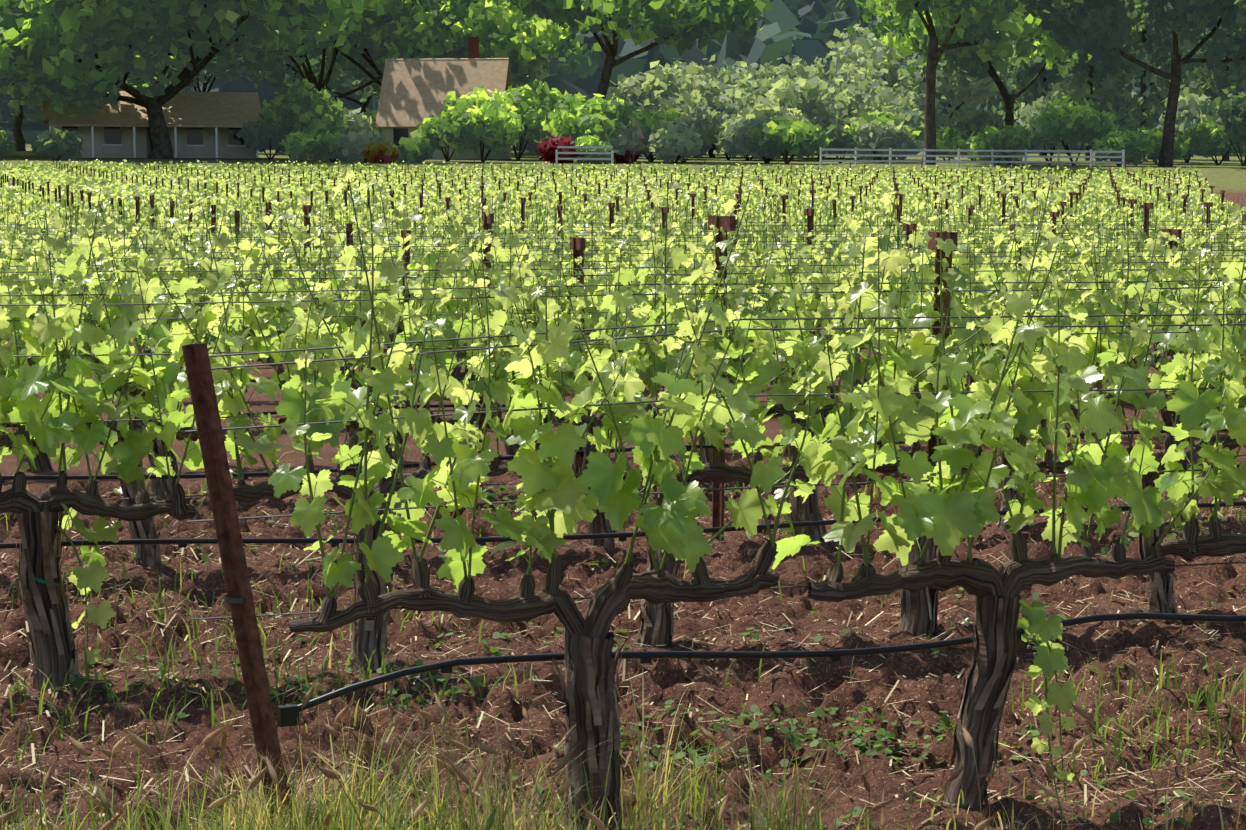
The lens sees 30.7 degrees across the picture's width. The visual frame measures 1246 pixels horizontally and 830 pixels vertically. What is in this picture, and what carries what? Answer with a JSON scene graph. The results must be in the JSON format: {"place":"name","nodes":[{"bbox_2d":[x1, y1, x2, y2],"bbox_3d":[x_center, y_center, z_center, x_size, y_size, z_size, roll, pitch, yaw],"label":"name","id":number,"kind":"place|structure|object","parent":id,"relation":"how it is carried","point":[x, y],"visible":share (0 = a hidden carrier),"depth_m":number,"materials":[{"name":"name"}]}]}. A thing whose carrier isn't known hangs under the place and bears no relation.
{"place":"outdoors","nodes":[
{"label":"outdoors","id":0,"kind":"place"},
{"bbox_2d":[0,23,1245,488],"bbox_3d":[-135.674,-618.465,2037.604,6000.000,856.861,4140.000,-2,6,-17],"label":"ground","id":1,"kind":"structure","parent":0,"point":[1228,177],"depth_m":138.01,"materials":[{"name":"soil"}]},
{"bbox_2d":[0,130,15,156],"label":"bush","id":2,"kind":"object","parent":1,"relation":"on","point":[6,149],"visible":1,"depth_m":143.78,"materials":[{"name":"green plant"}]},
{"bbox_2d":[0,81,29,107],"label":"tree","id":3,"kind":"object","parent":1,"relation":"on","point":[10,103],"depth_m":178.14,"materials":[{"name":"green plant"}]},
{"bbox_2d":[29,127,82,160],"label":"bush","id":4,"kind":"object","parent":1,"relation":"on","point":[58,144],"visible":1,"depth_m":143.88,"materials":[{"name":"green plant"}]},
{"bbox_2d":[12,50,234,150],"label":"tree","id":5,"kind":"object","parent":1,"relation":"on","point":[18,135],"depth_m":188.04,"materials":[{"name":"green plant"}]},
{"bbox_2d":[42,91,262,158],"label":"house","id":6,"kind":"structure","parent":1,"relation":"on","point":[205,125],"depth_m":158.90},
{"bbox_2d":[0,0,363,158],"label":"oak tree","id":7,"kind":"object","parent":1,"relation":"on","point":[85,52],"visible":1,"depth_m":148.69,"materials":[{"name":"green plant"}]},
{"bbox_2d":[174,55,251,91],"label":"tree","id":8,"kind":"object","parent":1,"relation":"on","point":[233,78],"depth_m":258.67,"materials":[{"name":"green plant"}]},
{"bbox_2d":[117,45,321,91],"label":"tree","id":9,"kind":"object","parent":1,"relation":"on","point":[218,71],"visible":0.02,"depth_m":228.08,"materials":[{"name":"green plant"}]},
{"bbox_2d":[236,119,289,159],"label":"bush","id":10,"kind":"object","parent":1,"relation":"on","point":[263,135],"visible":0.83,"depth_m":157.99,"materials":[{"name":"green plant"}]},
{"bbox_2d":[234,52,347,94],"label":"tree","id":11,"kind":"object","parent":1,"relation":"on","point":[337,83],"visible":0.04,"depth_m":257.70,"materials":[{"name":"green plant"}]},
{"bbox_2d":[279,130,315,160],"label":"bush","id":12,"kind":"object","parent":1,"relation":"on","point":[295,145],"visible":0.9,"depth_m":152.32,"materials":[{"name":"green plant"}]},
{"bbox_2d":[259,78,346,139],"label":"bush","id":13,"kind":"object","parent":1,"relation":"on","point":[304,106],"visible":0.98,"depth_m":157.34,"materials":[{"name":"green plant"}]},
{"bbox_2d":[240,49,374,113],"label":"tree","id":14,"kind":"object","parent":1,"relation":"on","point":[278,76],"depth_m":238.46,"materials":[{"name":"green plant"}]},
{"bbox_2d":[305,131,346,161],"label":"bush","id":15,"kind":"object","parent":1,"relation":"on","point":[323,147],"visible":0.73,"depth_m":151.25,"materials":[{"name":"green plant"}]},
{"bbox_2d":[239,0,415,115],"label":"tree","id":16,"kind":"object","parent":1,"relation":"on","point":[365,68],"visible":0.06,"depth_m":208.01,"materials":[{"name":"green plant"}]},
{"bbox_2d":[331,107,374,134],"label":"bush","id":17,"kind":"object","parent":1,"relation":"on","point":[354,120],"visible":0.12,"depth_m":165.99,"materials":[{"name":"green plant"}]},
{"bbox_2d":[334,128,389,161],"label":"bush","id":18,"kind":"object","parent":1,"relation":"on","point":[353,143],"visible":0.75,"depth_m":149.81,"materials":[{"name":"green plant"}]},
{"bbox_2d":[363,109,381,135],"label":"bush","id":19,"kind":"object","parent":1,"relation":"on","point":[367,114],"visible":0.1,"depth_m":170.85,"materials":[{"name":"green plant"}]},
{"bbox_2d":[361,141,399,162],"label":"orange bush","id":20,"kind":"object","parent":1,"relation":"on","point":[375,152],"visible":0.98,"depth_m":147.60,"materials":[{"name":"plant"}]},
{"bbox_2d":[394,136,433,162],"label":"bush","id":21,"kind":"object","parent":1,"relation":"on","point":[416,149],"visible":0.94,"depth_m":149.94,"materials":[{"name":"green plant"}]},
{"bbox_2d":[230,0,601,99],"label":"tree","id":22,"kind":"object","parent":1,"relation":"on","point":[439,28],"visible":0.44,"depth_m":184.71,"materials":[{"name":"green plant"}]},
{"bbox_2d":[310,56,545,94],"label":"tree","id":23,"kind":"object","parent":1,"relation":"on","point":[541,76],"depth_m":237.55,"materials":[{"name":"green plant"}]},
{"bbox_2d":[410,114,464,161],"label":"bush","id":24,"kind":"object","parent":1,"relation":"on","point":[427,129],"visible":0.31,"depth_m":157.10,"materials":[{"name":"green plant"}]},
{"bbox_2d":[375,37,512,159],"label":"house","id":25,"kind":"structure","parent":1,"relation":"on","point":[413,93],"depth_m":168.77,"materials":[{"name":"shingle"},{"name":"plaster"},{"name":"brick"}]},
{"bbox_2d":[434,85,524,162],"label":"round bush","id":26,"kind":"object","parent":1,"relation":"on","point":[473,121],"visible":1,"depth_m":151.14,"materials":[{"name":"green plant"}]},
{"bbox_2d":[378,9,587,87],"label":"tree","id":27,"kind":"object","parent":1,"relation":"on","point":[521,77],"depth_m":217.31,"materials":[{"name":"green plant"}]},
{"bbox_2d":[488,84,555,160],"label":"bush","id":28,"kind":"object","parent":1,"relation":"on","point":[532,111],"visible":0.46,"depth_m":164.74,"materials":[{"name":"green plant"}]},
{"bbox_2d":[516,132,560,159],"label":"bush","id":29,"kind":"object","parent":1,"relation":"on","point":[536,140],"visible":0.44,"depth_m":171.18,"materials":[{"name":"green plant"}]},
{"bbox_2d":[516,75,567,111],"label":"tree","id":30,"kind":"object","parent":1,"relation":"on","point":[556,95],"visible":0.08,"depth_m":244.53,"materials":[{"name":"green plant"}]},
{"bbox_2d":[537,135,580,162],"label":"red bush","id":31,"kind":"object","parent":1,"relation":"on","point":[547,150],"visible":0.81,"depth_m":154.04,"materials":[{"name":"red plant"}]},
{"bbox_2d":[556,146,613,163],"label":"fence","id":32,"kind":"object","parent":1,"relation":"on","point":[602,147],"visible":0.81,"depth_m":151.19,"materials":[{"name":"paint"}]},
{"bbox_2d":[540,92,636,145],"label":"bush","id":33,"kind":"object","parent":1,"relation":"on","point":[575,116],"visible":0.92,"depth_m":156.63,"materials":[{"name":"green plant"}]},
{"bbox_2d":[0,0,1190,129],"bbox_3d":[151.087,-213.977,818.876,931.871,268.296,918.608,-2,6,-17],"label":"hill forest trees","id":34,"kind":"object","parent":1,"relation":"on","point":[804,30],"visible":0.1,"depth_m":321.41,"materials":[{"name":"green plant"}]},
{"bbox_2d":[575,134,619,163],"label":"bush","id":35,"kind":"object","parent":1,"relation":"on","point":[588,140],"visible":0.77,"depth_m":153.57,"materials":[{"name":"green plant"}]},
{"bbox_2d":[572,116,644,156],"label":"bush","id":36,"kind":"object","parent":1,"relation":"on","point":[623,141],"visible":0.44,"depth_m":156.44,"materials":[{"name":"green plant"}]},
{"bbox_2d":[0,440,1245,829],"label":"tilled soil","id":37,"kind":"structure","parent":1,"relation":"on","point":[666,680],"depth_m":6.94,"materials":[{"name":"brown soil"}]},
{"bbox_2d":[0,180,1245,691],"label":"vine row","id":38,"kind":"object","parent":37,"relation":"on","point":[44,520],"visible":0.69,"depth_m":7.24,"materials":[{"name":"green plant"}]},
{"bbox_2d":[0,187,1245,565],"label":"vine row","id":39,"kind":"object","parent":37,"relation":"on","point":[120,303],"visible":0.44,"depth_m":9.55,"materials":[{"name":"green plant"}]},
{"bbox_2d":[0,192,1245,500],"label":"vine row","id":40,"kind":"object","parent":37,"relation":"on","point":[184,254],"visible":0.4,"depth_m":11.64,"materials":[{"name":"green plant"}]},
{"bbox_2d":[0,444,1245,829],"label":"weeds and straw","id":41,"kind":"object","parent":37,"relation":"on","point":[348,814],"visible":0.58,"depth_m":5.41,"materials":[{"name":"green plant"}]},
{"bbox_2d":[182,171,1245,829],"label":"vine row","id":42,"kind":"object","parent":37,"relation":"on","point":[944,507],"visible":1,"depth_m":5.29,"materials":[{"name":"green plant"}]},
{"bbox_2d":[0,155,1245,419],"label":"vine rows","id":43,"kind":"object","parent":1,"relation":"on","point":[820,201],"visible":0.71,"depth_m":46.43,"materials":[{"name":"green plant"}]},
{"bbox_2d":[0,190,1245,471],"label":"vine row","id":44,"kind":"object","parent":1,"relation":"on","point":[42,462],"visible":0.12,"depth_m":13.98,"materials":[{"name":"green plant"}]},
{"bbox_2d":[487,0,770,98],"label":"leaning tree","id":45,"kind":"object","parent":1,"relation":"on","point":[681,25],"visible":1,"depth_m":164.76,"materials":[{"name":"green plant"}]},
{"bbox_2d":[614,139,643,162],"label":"pink bush","id":46,"kind":"object","parent":1,"relation":"on","point":[626,157],"visible":0.31,"depth_m":157.27,"materials":[{"name":"plant"}]},
{"bbox_2d":[616,119,644,161],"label":"bush","id":47,"kind":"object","parent":1,"relation":"on","point":[640,134],"depth_m":163.71,"materials":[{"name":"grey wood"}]},
{"bbox_2d":[576,60,722,158],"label":"olive tree","id":48,"kind":"object","parent":1,"relation":"on","point":[659,88],"visible":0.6,"depth_m":180.72,"materials":[{"name":"green plant"}]},
{"bbox_2d":[631,107,690,161],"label":"bush","id":49,"kind":"object","parent":1,"relation":"on","point":[647,120],"visible":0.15,"depth_m":165.24,"materials":[{"name":"green plant"}]},
{"bbox_2d":[645,120,702,163],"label":"bush","id":50,"kind":"object","parent":1,"relation":"on","point":[668,141],"visible":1,"depth_m":157.76,"materials":[{"name":"green plant"}]},
{"bbox_2d":[656,119,711,161],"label":"bush","id":51,"kind":"object","parent":1,"relation":"on","point":[706,146],"visible":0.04,"depth_m":165.48,"materials":[{"name":"green plant"}]},
{"bbox_2d":[619,55,751,89],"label":"olive tree","id":52,"kind":"object","parent":1,"relation":"on","point":[732,77],"visible":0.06,"depth_m":213.39,"materials":[{"name":"green plant"}]},
{"bbox_2d":[644,72,786,156],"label":"olive tree","id":53,"kind":"object","parent":1,"relation":"on","point":[708,87],"visible":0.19,"depth_m":192.34,"materials":[{"name":"green plant"}]},
{"bbox_2d":[706,123,730,159],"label":"bush","id":54,"kind":"object","parent":1,"relation":"on","point":[712,137],"visible":0.12,"depth_m":180.89,"materials":[{"name":"green plant"}]},
{"bbox_2d":[714,118,766,160],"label":"bush","id":55,"kind":"object","parent":1,"relation":"on","point":[725,139],"visible":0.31,"depth_m":177.16,"materials":[{"name":"green plant"}]},
{"bbox_2d":[734,115,795,162],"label":"bush","id":56,"kind":"object","parent":1,"relation":"on","point":[742,133],"visible":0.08,"depth_m":163.99,"materials":[{"name":"green plant"}]},
{"bbox_2d":[715,75,843,159],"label":"olive tree","id":57,"kind":"object","parent":1,"relation":"on","point":[800,101],"visible":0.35,"depth_m":180.45,"materials":[{"name":"green plant"}]},
{"bbox_2d":[747,115,829,163],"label":"bush","id":58,"kind":"object","parent":1,"relation":"on","point":[776,136],"visible":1,"depth_m":160.32,"materials":[{"name":"green plant"}]},
{"bbox_2d":[736,55,887,87],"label":"olive tree","id":59,"kind":"object","parent":1,"relation":"on","point":[831,73],"visible":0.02,"depth_m":222.37,"materials":[{"name":"green plant"}]},
{"bbox_2d":[764,65,861,158],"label":"olive tree","id":60,"kind":"object","parent":1,"relation":"on","point":[807,73],"depth_m":193.00,"materials":[{"name":"green plant"}]},
{"bbox_2d":[820,124,858,162],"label":"bush","id":61,"kind":"object","parent":1,"relation":"on","point":[839,136],"visible":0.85,"depth_m":168.96,"materials":[{"name":"green plant"}]},
{"bbox_2d":[844,109,923,162],"bbox_3d":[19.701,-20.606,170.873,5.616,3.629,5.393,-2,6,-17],"label":"bush","id":62,"kind":"object","parent":1,"relation":"on","point":[873,134],"visible":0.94,"depth_m":169.60,"materials":[{"name":"green plant"}]},
{"bbox_2d":[831,76,958,159],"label":"olive tree","id":63,"kind":"object","parent":1,"relation":"on","point":[855,99],"visible":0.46,"depth_m":185.35,"materials":[{"name":"green plant"}]},
{"bbox_2d":[877,106,924,158],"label":"bush","id":64,"kind":"object","parent":1,"relation":"on","point":[914,121],"visible":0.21,"depth_m":179.76,"materials":[{"name":"green plant"}]},
{"bbox_2d":[817,15,1017,117],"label":"tree","id":65,"kind":"object","parent":1,"relation":"on","point":[957,90],"visible":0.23,"depth_m":260.63,"materials":[{"name":"green plant"}]},
{"bbox_2d":[923,126,971,160],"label":"bush","id":66,"kind":"object","parent":1,"relation":"on","point":[947,138],"visible":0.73,"depth_m":181.29,"materials":[{"name":"green plant"}]},
{"bbox_2d":[883,0,1041,164],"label":"tree","id":67,"kind":"object","parent":1,"relation":"on","point":[941,28],"visible":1,"depth_m":165.88,"materials":[{"name":"green plant"}]},
{"bbox_2d":[936,104,1004,160],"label":"bush","id":68,"kind":"object","parent":1,"relation":"on","point":[967,121],"visible":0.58,"depth_m":182.54,"materials":[{"name":"green plant"}]},
{"bbox_2d":[820,147,1124,167],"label":"fence","id":69,"kind":"object","parent":1,"relation":"on","point":[992,156],"visible":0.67,"depth_m":156.36,"materials":[{"name":"paint"}]},
{"bbox_2d":[835,0,1141,126],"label":"tree","id":70,"kind":"object","parent":1,"relation":"on","point":[972,64],"visible":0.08,"depth_m":188.48,"materials":[{"name":"green plant"}]},
{"bbox_2d":[966,124,1024,164],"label":"bush","id":71,"kind":"object","parent":1,"relation":"on","point":[978,142],"visible":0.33,"depth_m":170.28,"materials":[{"name":"green plant"}]},
{"bbox_2d":[918,56,1093,148],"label":"tree","id":72,"kind":"object","parent":1,"relation":"on","point":[1009,92],"depth_m":287.12,"materials":[{"name":"green plant"}]},
{"bbox_2d":[986,124,1034,165],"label":"bush","id":73,"kind":"object","parent":1,"relation":"on","point":[1009,137],"visible":0.92,"depth_m":165.34,"materials":[{"name":"green plant"}]},
{"bbox_2d":[984,12,1081,155],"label":"conifer tree","id":74,"kind":"object","parent":1,"relation":"on","point":[1024,72],"visible":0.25,"depth_m":224.51,"materials":[{"name":"green plant"}]},
{"bbox_2d":[1012,90,1084,164],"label":"bush","id":75,"kind":"object","parent":1,"relation":"on","point":[1028,114],"visible":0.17,"depth_m":170.43,"materials":[{"name":"green plant"}]},
{"bbox_2d":[1034,89,1119,165],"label":"bush","id":76,"kind":"object","parent":1,"relation":"on","point":[1083,121],"visible":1,"depth_m":168.12,"materials":[{"name":"green plant"}]},
{"bbox_2d":[994,0,1185,107],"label":"tree","id":77,"kind":"object","parent":1,"relation":"on","point":[1150,84],"depth_m":290.65,"materials":[{"name":"green plant"}]},
{"bbox_2d":[1038,42,1154,160],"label":"conifer tree","id":78,"kind":"object","parent":1,"relation":"on","point":[1108,98],"visible":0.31,"depth_m":200.97,"materials":[{"name":"green plant"}]},
{"bbox_2d":[1085,109,1140,161],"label":"bush","id":79,"kind":"object","parent":1,"relation":"on","point":[1123,121],"visible":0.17,"depth_m":184.78,"materials":[{"name":"green plant"}]},
{"bbox_2d":[1092,129,1154,165],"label":"bush","id":80,"kind":"object","parent":1,"relation":"on","point":[1137,147],"visible":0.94,"depth_m":166.41,"materials":[{"name":"green plant"}]},
{"bbox_2d":[1012,0,1245,166],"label":"tree","id":81,"kind":"object","parent":1,"relation":"on","point":[1100,31],"visible":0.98,"depth_m":168.25,"materials":[{"name":"green plant"}]},
{"bbox_2d":[1093,0,1191,156],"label":"conifer tree","id":82,"kind":"object","parent":1,"relation":"on","point":[1152,106],"visible":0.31,"depth_m":216.98,"materials":[{"name":"green plant"}]},
{"bbox_2d":[1134,126,1190,163],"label":"bush","id":83,"kind":"object","parent":1,"relation":"on","point":[1181,147],"visible":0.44,"depth_m":179.87,"materials":[{"name":"green plant"}]},
{"bbox_2d":[1123,3,1238,92],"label":"tree","id":84,"kind":"object","parent":1,"relation":"on","point":[1181,47],"visible":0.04,"depth_m":257.26,"materials":[{"name":"green plant"}]},
{"bbox_2d":[1156,93,1218,162],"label":"bush","id":85,"kind":"object","parent":1,"relation":"on","point":[1192,108],"visible":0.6,"depth_m":188.60,"materials":[{"name":"green plant"}]},
{"bbox_2d":[1163,13,1245,160],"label":"conifer tree","id":86,"kind":"object","parent":1,"relation":"on","point":[1205,82],"visible":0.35,"depth_m":208.44,"materials":[{"name":"green plant"}]},
{"bbox_2d":[1183,116,1245,164],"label":"bush","id":87,"kind":"object","parent":1,"relation":"on","point":[1204,138],"visible":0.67,"depth_m":179.84,"materials":[{"name":"green plant"}]},
{"bbox_2d":[1210,91,1245,165],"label":"bush","id":88,"kind":"object","parent":1,"relation":"on","point":[1229,117],"visible":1,"depth_m":175.64,"materials":[{"name":"green plant"}]}
]}

